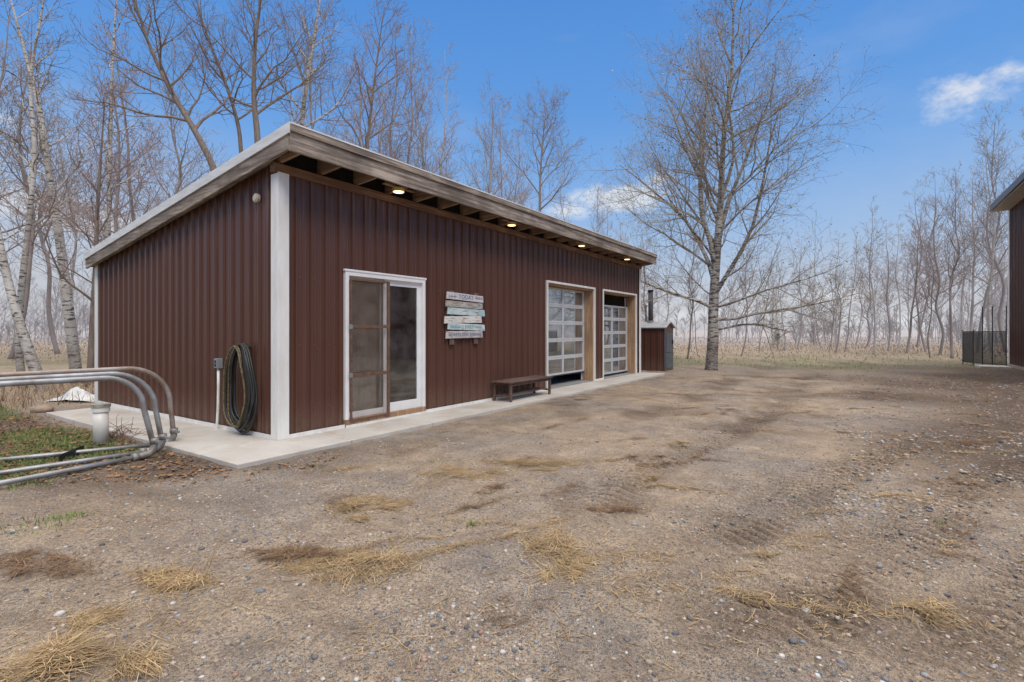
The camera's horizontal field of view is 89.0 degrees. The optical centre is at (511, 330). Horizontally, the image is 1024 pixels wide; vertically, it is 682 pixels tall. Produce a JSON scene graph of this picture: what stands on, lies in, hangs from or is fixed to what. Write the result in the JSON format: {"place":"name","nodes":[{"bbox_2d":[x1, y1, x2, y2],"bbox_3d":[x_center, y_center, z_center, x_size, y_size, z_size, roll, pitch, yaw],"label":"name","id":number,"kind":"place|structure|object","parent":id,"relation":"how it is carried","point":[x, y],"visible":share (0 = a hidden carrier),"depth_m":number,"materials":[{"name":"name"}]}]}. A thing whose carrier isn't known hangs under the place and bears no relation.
{"place":"outdoors","nodes":[
{"label":"outdoors","id":0,"kind":"place"},
{"bbox_2d":[0,336,1009,409],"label":"field grass","id":1,"kind":"structure","parent":0,"point":[79,384],"depth_m":36.73,"materials":[{"name":"plant"}]},
{"bbox_2d":[0,331,1023,681],"bbox_3d":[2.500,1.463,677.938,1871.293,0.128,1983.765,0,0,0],"label":"ground","id":2,"kind":"structure","parent":0,"point":[628,417],"depth_m":3.68,"materials":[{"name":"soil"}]},
{"bbox_2d":[0,106,68,391],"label":"birch tree","id":3,"kind":"object","parent":2,"relation":"on","point":[30,355],"visible":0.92,"depth_m":12.30,"materials":[{"name":"beige plant"}]},
{"bbox_2d":[30,404,53,412],"bbox_3d":[-8.302,1.398,9.210,0.366,0.176,0.286,0,0,0],"label":"boulder","id":4,"kind":"object","parent":2,"relation":"on","point":[42,408],"visible":0.82,"depth_m":9.12,"materials":[{"name":"stone"}]},
{"bbox_2d":[0,28,98,353],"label":"bare tree","id":5,"kind":"object","parent":2,"relation":"on","point":[50,319],"visible":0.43,"depth_m":32.01,"materials":[{"name":"brown plant"}]},
{"bbox_2d":[0,0,105,358],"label":"bare tree","id":6,"kind":"object","parent":2,"relation":"on","point":[11,355],"visible":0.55,"depth_m":26.19,"materials":[{"name":"brown plant"}]},
{"bbox_2d":[0,0,105,253],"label":"bare tree","id":7,"kind":"object","parent":2,"relation":"on","point":[1,102],"visible":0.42,"depth_m":29.61,"materials":[{"name":"brown plant"}]},
{"bbox_2d":[0,0,117,383],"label":"birch tree","id":8,"kind":"object","parent":2,"relation":"on","point":[73,348],"visible":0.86,"depth_m":14.15,"materials":[{"name":"grey plant"}]},
{"bbox_2d":[0,545,120,583],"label":"straw clump","id":9,"kind":"object","parent":2,"relation":"on","point":[20,561],"visible":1,"depth_m":3.15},
{"bbox_2d":[1,0,122,387],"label":"birch tree","id":10,"kind":"object","parent":2,"relation":"on","point":[19,354],"visible":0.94,"depth_m":12.97,"materials":[{"name":"grey plant"}]},
{"bbox_2d":[39,81,87,302],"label":"birch tree","id":11,"kind":"object","parent":2,"relation":"on","point":[74,236],"visible":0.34,"depth_m":33.73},
{"bbox_2d":[44,387,94,401],"bbox_3d":[-8.912,1.297,10.700,1.000,0.278,0.500,0,0,0],"label":"plastic sheet","id":12,"kind":"object","parent":2,"relation":"on","point":[80,392],"visible":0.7,"depth_m":10.58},
{"bbox_2d":[57,445,83,459],"bbox_3d":[-5.038,1.398,5.971,0.050,0.088,0.670,0,0,-21],"label":"angle iron","id":13,"kind":"object","parent":2,"relation":"on","point":[72,452],"visible":0.79,"depth_m":5.90,"materials":[{"name":"black paint"}]},
{"bbox_2d":[0,73,146,386],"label":"bare tree","id":14,"kind":"object","parent":2,"relation":"on","point":[91,341],"visible":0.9,"depth_m":13.42,"materials":[{"name":"brown plant"}]},
{"bbox_2d":[0,376,160,485],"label":"pipe hoop","id":15,"kind":"object","parent":2,"relation":"on","point":[154,441],"visible":1,"depth_m":5.40,"materials":[{"name":"metal"}]},
{"bbox_2d":[0,371,168,474],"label":"pipe hoop","id":16,"kind":"object","parent":2,"relation":"on","point":[162,436],"visible":0.77,"depth_m":5.69,"materials":[{"name":"metal"}]},
{"bbox_2d":[0,366,179,461],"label":"pipe hoop","id":17,"kind":"object","parent":2,"relation":"on","point":[174,431],"visible":0.78,"depth_m":6.12,"materials":[{"name":"metal"}]},
{"bbox_2d":[0,598,184,681],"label":"straw clump","id":18,"kind":"object","parent":2,"relation":"on","point":[57,653],"visible":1,"depth_m":2.25,"materials":[{"name":"plant"}]},
{"bbox_2d":[5,24,179,242],"bbox_3d":[-18.488,-6.336,23.739,6.102,15.930,6.083,0,0,10],"label":"bare tree","id":19,"kind":"object","parent":2,"relation":"on","point":[117,197],"visible":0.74,"depth_m":24.12,"materials":[{"name":"brown plant"}]},
{"bbox_2d":[91,403,110,443],"bbox_3d":[-5.266,1.208,6.678,0.208,0.530,0.208,0,0,0],"label":"stand pipe","id":20,"kind":"object","parent":2,"relation":"on","point":[100,411],"visible":0.89,"depth_m":6.61,"materials":[{"name":"white plastic"}]},
{"bbox_2d":[55,0,163,237],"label":"birch tree","id":21,"kind":"object","parent":2,"relation":"on","point":[109,140],"visible":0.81,"depth_m":16.43,"materials":[{"name":"beige plant"}]},
{"bbox_2d":[27,15,194,245],"bbox_3d":[-19.860,-7.194,26.795,6.787,17.704,6.807,0,0,-29],"label":"bare tree","id":22,"kind":"object","parent":2,"relation":"on","point":[129,188],"visible":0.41,"depth_m":27.06,"materials":[{"name":"brown plant"}]},
{"bbox_2d":[81,415,153,439],"bbox_3d":[-5.154,1.317,6.987,0.944,0.387,0.882,0,0,0],"label":"bramble","id":23,"kind":"object","parent":2,"relation":"on","point":[116,432],"visible":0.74,"depth_m":6.93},
{"bbox_2d":[13,0,269,170],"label":"bare tree","id":24,"kind":"object","parent":2,"relation":"on","point":[198,137],"visible":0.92,"depth_m":15.00,"materials":[{"name":"brown plant"}]},
{"bbox_2d":[117,532,229,603],"bbox_3d":[-1.977,1.299,3.029,0.911,0.319,0.495,0,0,24],"label":"straw clump","id":25,"kind":"object","parent":2,"relation":"on","point":[162,582],"visible":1,"depth_m":2.99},
{"bbox_2d":[115,14,232,224],"bbox_3d":[-20.105,-8.781,32.595,6.570,20.925,7.322,0,0,4],"label":"bare tree","id":26,"kind":"object","parent":2,"relation":"on","point":[181,176],"visible":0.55,"depth_m":32.04,"materials":[{"name":"brown plant"}]},
{"bbox_2d":[162,0,289,152],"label":"bare tree","id":27,"kind":"object","parent":2,"relation":"on","point":[237,119],"visible":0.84,"depth_m":16.22,"materials":[{"name":"brown plant"}]},
{"bbox_2d":[162,0,358,143],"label":"bare tree","id":28,"kind":"object","parent":2,"relation":"on","point":[254,93],"visible":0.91,"depth_m":16.07,"materials":[{"name":"brown plant"}]},
{"bbox_2d":[219,540,362,568],"bbox_3d":[-1.364,1.427,3.347,0.951,0.061,0.496,0,0,22],"label":"straw clump","id":29,"kind":"object","parent":2,"relation":"on","point":[303,550],"visible":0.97,"depth_m":3.34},
{"bbox_2d":[274,48,323,132],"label":"birch tree","id":30,"kind":"object","parent":2,"relation":"on","point":[301,98],"visible":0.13,"depth_m":37.55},
{"bbox_2d":[229,0,382,126],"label":"birch tree","id":31,"kind":"object","parent":2,"relation":"on","point":[302,108],"visible":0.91,"depth_m":17.43,"materials":[{"name":"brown plant"}]},
{"bbox_2d":[273,0,381,147],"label":"bare tree","id":32,"kind":"object","parent":2,"relation":"on","point":[310,88],"visible":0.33,"depth_m":33.30,"materials":[{"name":"brown plant"}]},
{"bbox_2d":[262,544,439,595],"bbox_3d":[-1.014,1.421,3.130,1.150,0.067,0.695,0,0,0],"label":"straw clump","id":33,"kind":"object","parent":2,"relation":"on","point":[309,563],"visible":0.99,"depth_m":3.17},
{"bbox_2d":[46,372,664,468],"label":"walkway","id":34,"kind":"structure","parent":2,"relation":"on","point":[234,449],"depth_m":7.28,"materials":[{"name":"concrete"}]},
{"bbox_2d":[491,375,552,401],"bbox_3d":[0.242,1.205,10.868,0.481,0.390,1.630,0,0,34],"label":"wooden bench","id":35,"kind":"object","parent":34,"relation":"on","point":[533,379],"visible":1,"depth_m":10.67,"materials":[{"name":"brown wood"}]},
{"bbox_2d":[315,28,415,162],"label":"bare tree","id":36,"kind":"object","parent":2,"relation":"on","point":[360,134],"visible":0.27,"depth_m":30.35,"materials":[{"name":"brown plant"}]},
{"bbox_2d":[322,491,418,524],"bbox_3d":[-1.151,1.425,4.249,0.753,0.083,0.892,0,0,37],"label":"straw clump","id":37,"kind":"object","parent":2,"relation":"on","point":[352,503],"visible":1,"depth_m":4.24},
{"bbox_2d":[84,122,657,439],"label":"metal shed","id":38,"kind":"structure","parent":2,"relation":"on","point":[321,274],"depth_m":8.29,"materials":[{"name":"brown"}]},
{"bbox_2d":[214,358,222,428],"bbox_3d":[-4.166,0.930,7.390,0.100,1.060,0.086,0,0,34],"label":"outlet box","id":39,"kind":"object","parent":38,"relation":"attached to","point":[218,363],"visible":0.93,"depth_m":7.38,"materials":[{"name":"grey plastic"}]},
{"bbox_2d":[223,345,245,427],"bbox_3d":[-3.652,0.753,6.892,0.551,1.109,0.103,0,0,34],"label":"garden hose","id":40,"kind":"object","parent":38,"relation":"hanging from","point":[230,423],"visible":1,"depth_m":6.93,"materials":[{"name":"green rubber"}]},
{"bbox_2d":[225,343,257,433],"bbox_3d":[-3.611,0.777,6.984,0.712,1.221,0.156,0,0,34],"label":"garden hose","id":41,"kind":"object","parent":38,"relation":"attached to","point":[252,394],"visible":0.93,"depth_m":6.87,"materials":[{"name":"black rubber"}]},
{"bbox_2d":[343,269,426,427],"bbox_3d":[-2.059,0.260,8.234,0.435,2.280,1.675,0,0,34],"label":"patio door","id":42,"kind":"structure","parent":38,"relation":"in","point":[387,383],"depth_m":8.15,"materials":[{"name":"white plastic"}]},
{"bbox_2d":[444,291,484,344],"bbox_3d":[-0.871,-0.225,9.672,0.044,0.970,1.179,0,0,34],"label":"pallet sign","id":43,"kind":"object","parent":38,"relation":"attached to","point":[474,313],"visible":1,"depth_m":9.61,"materials":[{"name":"white wood"}]},
{"bbox_2d":[546,280,595,388],"bbox_3d":[1.404,0.115,13.374,0.385,2.570,2.620,0,0,34],"label":"garage door","id":44,"kind":"structure","parent":38,"relation":"in","point":[574,318],"depth_m":13.77,"materials":[{"name":"white glass"}]},
{"bbox_2d":[603,289,636,379],"bbox_3d":[3.167,0.115,15.966,0.385,2.570,2.630,0,0,34],"label":"garage door","id":45,"kind":"structure","parent":38,"relation":"in","point":[617,358],"depth_m":16.56,"materials":[{"name":"white glass"}]},
{"bbox_2d":[309,0,432,149],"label":"bare tree","id":46,"kind":"object","parent":2,"relation":"on","point":[370,114],"visible":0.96,"depth_m":18.85,"materials":[{"name":"brown plant"}]},
{"bbox_2d":[341,38,413,163],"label":"bare tree","id":47,"kind":"object","parent":2,"relation":"on","point":[380,128],"visible":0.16,"depth_m":38.18,"materials":[{"name":"brown plant"}]},
{"bbox_2d":[362,22,455,178],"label":"bare tree","id":48,"kind":"object","parent":2,"relation":"on","point":[390,142],"visible":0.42,"depth_m":31.08,"materials":[{"name":"brown plant"}]},
{"bbox_2d":[372,14,449,173],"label":"bare tree","id":49,"kind":"object","parent":2,"relation":"on","point":[412,117],"visible":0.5,"depth_m":32.55,"materials":[{"name":"brown plant"}]},
{"bbox_2d":[383,53,470,180],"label":"bare tree","id":50,"kind":"object","parent":2,"relation":"on","point":[422,149],"visible":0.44,"depth_m":30.29,"materials":[{"name":"brown plant"}]},
{"bbox_2d":[417,41,463,180],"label":"birch tree","id":51,"kind":"object","parent":2,"relation":"on","point":[445,123],"visible":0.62,"depth_m":37.28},
{"bbox_2d":[412,463,499,480],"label":"straw clump","id":52,"kind":"object","parent":2,"relation":"on","point":[453,470],"visible":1,"depth_m":5.30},
{"bbox_2d":[439,70,538,203],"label":"bare tree","id":53,"kind":"object","parent":2,"relation":"on","point":[492,141],"visible":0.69,"depth_m":33.92,"materials":[{"name":"brown plant"}]},
{"bbox_2d":[0,219,1009,344],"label":"distant wood","id":54,"kind":"object","parent":2,"relation":"on","point":[44,330],"visible":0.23,"depth_m":59.77,"materials":[{"name":"plant"}]},
{"bbox_2d":[0,352,1009,535],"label":"green grass","id":55,"kind":"structure","parent":2,"relation":"on","point":[68,446],"depth_m":6.41,"materials":[{"name":"plant"}]},
{"bbox_2d":[476,97,538,210],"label":"bare tree","id":56,"kind":"object","parent":2,"relation":"on","point":[501,167],"visible":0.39,"depth_m":40.55,"materials":[{"name":"brown plant"}]},
{"bbox_2d":[0,372,1023,681],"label":"straw litter","id":57,"kind":"object","parent":2,"relation":"on","point":[726,588],"visible":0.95,"depth_m":3.29,"materials":[{"name":"plant"}]},
{"bbox_2d":[0,365,1023,482],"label":"fallen leaves","id":58,"kind":"object","parent":2,"relation":"on","point":[138,472],"visible":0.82,"depth_m":6.15,"materials":[{"name":"plant"}]},
{"bbox_2d":[504,124,532,204],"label":"bare tree","id":59,"kind":"object","parent":2,"relation":"on","point":[518,174],"visible":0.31,"depth_m":37.55,"materials":[{"name":"brown plant"}]},
{"bbox_2d":[471,453,604,471],"bbox_3d":[0.281,1.444,5.704,1.922,0.061,0.880,0,0,0],"label":"straw clump","id":60,"kind":"object","parent":2,"relation":"on","point":[532,464],"visible":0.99,"depth_m":5.73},
{"bbox_2d":[483,77,597,215],"bbox_3d":[1.273,-5.037,24.441,5.244,13.157,4.904,0,0,0],"label":"bare tree","id":61,"kind":"object","parent":2,"relation":"on","point":[540,194],"visible":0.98,"depth_m":23.99,"materials":[{"name":"brown plant"}]},
{"bbox_2d":[550,166,571,221],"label":"bare tree","id":62,"kind":"object","parent":2,"relation":"on","point":[562,202],"visible":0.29,"depth_m":40.24,"materials":[{"name":"brown plant"}]},
{"bbox_2d":[515,518,607,587],"bbox_3d":[0.287,1.421,3.381,0.640,0.067,0.965,0,0,-18],"label":"straw clump","id":63,"kind":"object","parent":2,"relation":"on","point":[564,559],"visible":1,"depth_m":3.32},
{"bbox_2d":[588,182,617,235],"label":"bare tree","id":64,"kind":"object","parent":2,"relation":"on","point":[599,223],"visible":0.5,"depth_m":35.60,"materials":[{"name":"brown plant"}]},
{"bbox_2d":[599,199,620,239],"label":"bare tree","id":65,"kind":"object","parent":2,"relation":"on","point":[606,222],"visible":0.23,"depth_m":41.58,"materials":[{"name":"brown plant"}]},
{"bbox_2d":[584,502,646,514],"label":"straw clump","id":66,"kind":"object","parent":2,"relation":"on","point":[623,507],"visible":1,"depth_m":4.24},
{"bbox_2d":[616,213,647,300],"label":"bare tree","id":67,"kind":"object","parent":2,"relation":"on","point":[625,238],"visible":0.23,"depth_m":31.56,"materials":[{"name":"brown plant"}]},
{"bbox_2d":[639,222,664,320],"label":"bare tree","id":68,"kind":"object","parent":2,"relation":"on","point":[644,289],"visible":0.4,"depth_m":29.11,"materials":[{"name":"brown plant"}]},
{"bbox_2d":[641,290,675,370],"bbox_3d":[5.108,-0.010,19.048,1.410,2.920,1.110,0,0,34],"label":"wood boiler","id":69,"kind":"object","parent":2,"relation":"on","point":[656,346],"visible":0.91,"depth_m":18.59,"materials":[{"name":"brown"}]},
{"bbox_2d":[666,333,672,351],"bbox_3d":[5.639,0.440,18.687,0.027,0.680,0.710,0,0,34],"label":"upper door","id":70,"kind":"structure","parent":69,"relation":"in","point":[669,336],"depth_m":18.66,"materials":[{"name":"metal"}]},
{"bbox_2d":[666,353,672,367],"bbox_3d":[5.639,1.085,18.687,0.027,0.530,0.710,0,0,34],"label":"lower door","id":71,"kind":"structure","parent":69,"relation":"in","point":[669,356],"depth_m":18.66,"materials":[{"name":"metal"}]},
{"bbox_2d":[653,251,685,321],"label":"bare tree","id":72,"kind":"object","parent":2,"relation":"on","point":[666,302],"visible":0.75,"depth_m":33.60,"materials":[{"name":"brown plant"}]},
{"bbox_2d":[669,219,708,358],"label":"bare tree","id":73,"kind":"object","parent":2,"relation":"on","point":[693,288],"visible":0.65,"depth_m":25.62,"materials":[{"name":"brown plant"}]},
{"bbox_2d":[683,258,698,355],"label":"bare tree","id":74,"kind":"object","parent":2,"relation":"on","point":[694,316],"visible":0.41,"depth_m":28.93,"materials":[{"name":"brown plant"}]},
{"bbox_2d":[557,0,904,370],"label":"birch tree","id":75,"kind":"object","parent":2,"relation":"on","point":[714,252],"visible":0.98,"depth_m":18.60,"materials":[{"name":"grey plant"}]},
{"bbox_2d":[726,233,767,355],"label":"bare tree","id":76,"kind":"object","parent":2,"relation":"on","point":[745,291],"visible":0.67,"depth_m":29.11,"materials":[{"name":"brown plant"}]},
{"bbox_2d":[758,250,776,351],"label":"bare tree","id":77,"kind":"object","parent":2,"relation":"on","point":[766,301],"visible":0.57,"depth_m":32.50,"materials":[{"name":"brown plant"}]},
{"bbox_2d":[760,276,784,345],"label":"bare tree","id":78,"kind":"object","parent":2,"relation":"on","point":[774,309],"visible":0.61,"depth_m":45.68,"materials":[{"name":"brown plant"}]},
{"bbox_2d":[768,333,785,349],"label":"shrub","id":79,"kind":"object","parent":2,"relation":"on","point":[778,338],"visible":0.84,"depth_m":38.00,"materials":[{"name":"brown plant"}]},
{"bbox_2d":[769,243,789,350],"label":"bare tree","id":80,"kind":"object","parent":2,"relation":"on","point":[781,294],"visible":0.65,"depth_m":37.58,"materials":[{"name":"brown plant"}]},
{"bbox_2d":[779,232,822,348],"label":"bare tree","id":81,"kind":"object","parent":2,"relation":"on","point":[799,289],"visible":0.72,"depth_m":39.99,"materials":[{"name":"brown plant"}]},
{"bbox_2d":[768,411,848,419],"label":"straw clump","id":82,"kind":"object","parent":2,"relation":"on","point":[816,414],"visible":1,"depth_m":8.83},
{"bbox_2d":[803,260,820,347],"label":"bare tree","id":83,"kind":"object","parent":2,"relation":"on","point":[813,305],"visible":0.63,"depth_m":42.02,"materials":[{"name":"brown plant"}]},
{"bbox_2d":[828,254,848,351],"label":"bare tree","id":84,"kind":"object","parent":2,"relation":"on","point":[835,304],"visible":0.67,"depth_m":33.88,"materials":[{"name":"brown plant"}]},
{"bbox_2d":[813,231,865,352],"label":"bare tree","id":85,"kind":"object","parent":2,"relation":"on","point":[834,278],"visible":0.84,"depth_m":33.01,"materials":[{"name":"brown plant"}]},
{"bbox_2d":[844,229,869,351],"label":"bare tree","id":86,"kind":"object","parent":2,"relation":"on","point":[852,288],"visible":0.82,"depth_m":34.86,"materials":[{"name":"brown plant"}]},
{"bbox_2d":[842,256,882,342],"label":"bare tree","id":87,"kind":"object","parent":2,"relation":"on","point":[860,302],"visible":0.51,"depth_m":49.71,"materials":[{"name":"brown plant"}]},
{"bbox_2d":[853,195,885,354],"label":"birch tree","id":88,"kind":"object","parent":2,"relation":"on","point":[870,285],"visible":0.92,"depth_m":30.96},
{"bbox_2d":[847,230,898,346],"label":"bare tree","id":89,"kind":"object","parent":2,"relation":"on","point":[870,293],"visible":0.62,"depth_m":43.50,"materials":[{"name":"brown plant"}]},
{"bbox_2d":[862,217,919,350],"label":"bare tree","id":90,"kind":"object","parent":2,"relation":"on","point":[887,286],"visible":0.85,"depth_m":36.14,"materials":[{"name":"brown plant"}]},
{"bbox_2d":[881,216,910,347],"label":"birch tree","id":91,"kind":"object","parent":2,"relation":"on","point":[899,296],"visible":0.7,"depth_m":42.27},
{"bbox_2d":[875,179,956,351],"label":"bare tree","id":92,"kind":"object","parent":2,"relation":"on","point":[922,337],"visible":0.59,"depth_m":34.10,"materials":[{"name":"brown plant"}]},
{"bbox_2d":[881,196,954,353],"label":"bare tree","id":93,"kind":"object","parent":2,"relation":"on","point":[911,318],"visible":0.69,"depth_m":31.62,"materials":[{"name":"brown plant"}]},
{"bbox_2d":[902,194,962,345],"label":"bare tree","id":94,"kind":"object","parent":2,"relation":"on","point":[918,337],"visible":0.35,"depth_m":45.42,"materials":[{"name":"brown plant"}]},
{"bbox_2d":[919,206,946,357],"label":"bare tree","id":95,"kind":"object","parent":2,"relation":"on","point":[933,277],"visible":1,"depth_m":26.50,"materials":[{"name":"brown plant"}]},
{"bbox_2d":[864,593,1021,640],"bbox_3d":[2.133,1.427,2.616,0.696,0.085,0.366,0,0,22],"label":"straw clump","id":96,"kind":"object","parent":2,"relation":"on","point":[924,610],"visible":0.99,"depth_m":2.62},
{"bbox_2d":[900,168,993,354],"bbox_3d":[24.496,-3.849,29.532,4.228,10.835,4.037,0,0,43],"label":"bare tree","id":97,"kind":"object","parent":2,"relation":"on","point":[936,301],"visible":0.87,"depth_m":29.74,"materials":[{"name":"brown plant"}]},
{"bbox_2d":[899,436,1012,446],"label":"straw clump","id":98,"kind":"object","parent":2,"relation":"on","point":[970,440],"visible":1,"depth_m":6.73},
{"bbox_2d":[919,163,997,357],"bbox_3d":[23.053,-3.596,26.858,3.611,10.321,3.231,0,0,40],"label":"bare tree","id":99,"kind":"object","parent":2,"relation":"on","point":[952,274],"visible":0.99,"depth_m":27.15,"materials":[{"name":"brown plant"}]},
{"bbox_2d":[948,168,983,342],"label":"birch tree","id":100,"kind":"object","parent":2,"relation":"on","point":[961,315],"visible":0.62,"depth_m":37.92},
{"bbox_2d":[933,163,1009,345],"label":"bare tree","id":101,"kind":"object","parent":2,"relation":"on","point":[973,305],"visible":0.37,"depth_m":42.02,"materials":[{"name":"brown plant"}]},
{"bbox_2d":[943,129,1017,349],"bbox_3d":[30.380,-5.538,33.481,5.015,14.306,4.929,0,0,25],"label":"bare tree","id":102,"kind":"object","parent":2,"relation":"on","point":[993,274],"visible":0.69,"depth_m":33.28,"materials":[{"name":"brown plant"}]},
{"bbox_2d":[962,306,1006,365],"bbox_3d":[19.075,0.250,21.225,0.286,2.400,1.986,0,0,0],"label":"kennel fence","id":103,"kind":"object","parent":2,"relation":"on","point":[969,354],"visible":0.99,"depth_m":20.95,"materials":[{"name":"metal"}]},
{"bbox_2d":[953,97,1020,351],"bbox_3d":[32.465,-6.732,34.014,5.785,16.732,5.285,0,0,-30],"label":"bare tree","id":104,"kind":"object","parent":2,"relation":"on","point":[1001,276],"visible":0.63,"depth_m":34.19,"materials":[{"name":"brown plant"}]},
{"bbox_2d":[970,126,1009,352],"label":"birch tree","id":105,"kind":"object","parent":2,"relation":"on","point":[989,285],"visible":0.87,"depth_m":31.88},
{"bbox_2d":[975,365,1012,368],"bbox_3d":[18.466,1.435,20.014,0.900,0.130,1.200,0,0,34],"label":"concrete pad","id":106,"kind":"object","parent":2,"relation":"on","point":[995,366],"visible":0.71,"depth_m":19.66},
{"bbox_2d":[989,172,1023,370],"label":"metal building","id":107,"kind":"structure","parent":2,"relation":"on","point":[1011,197],"depth_m":19.07,"materials":[{"name":"brown"}]},
{"bbox_2d":[990,109,1023,245],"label":"birch tree","id":108,"kind":"object","parent":2,"relation":"on","point":[1015,176],"visible":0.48,"depth_m":30.37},
{"bbox_2d":[0,0,1023,330],"label":"sky","id":109,"kind":"structure","parent":0,"point":[950,59],"materials":[{"name":"blue"}]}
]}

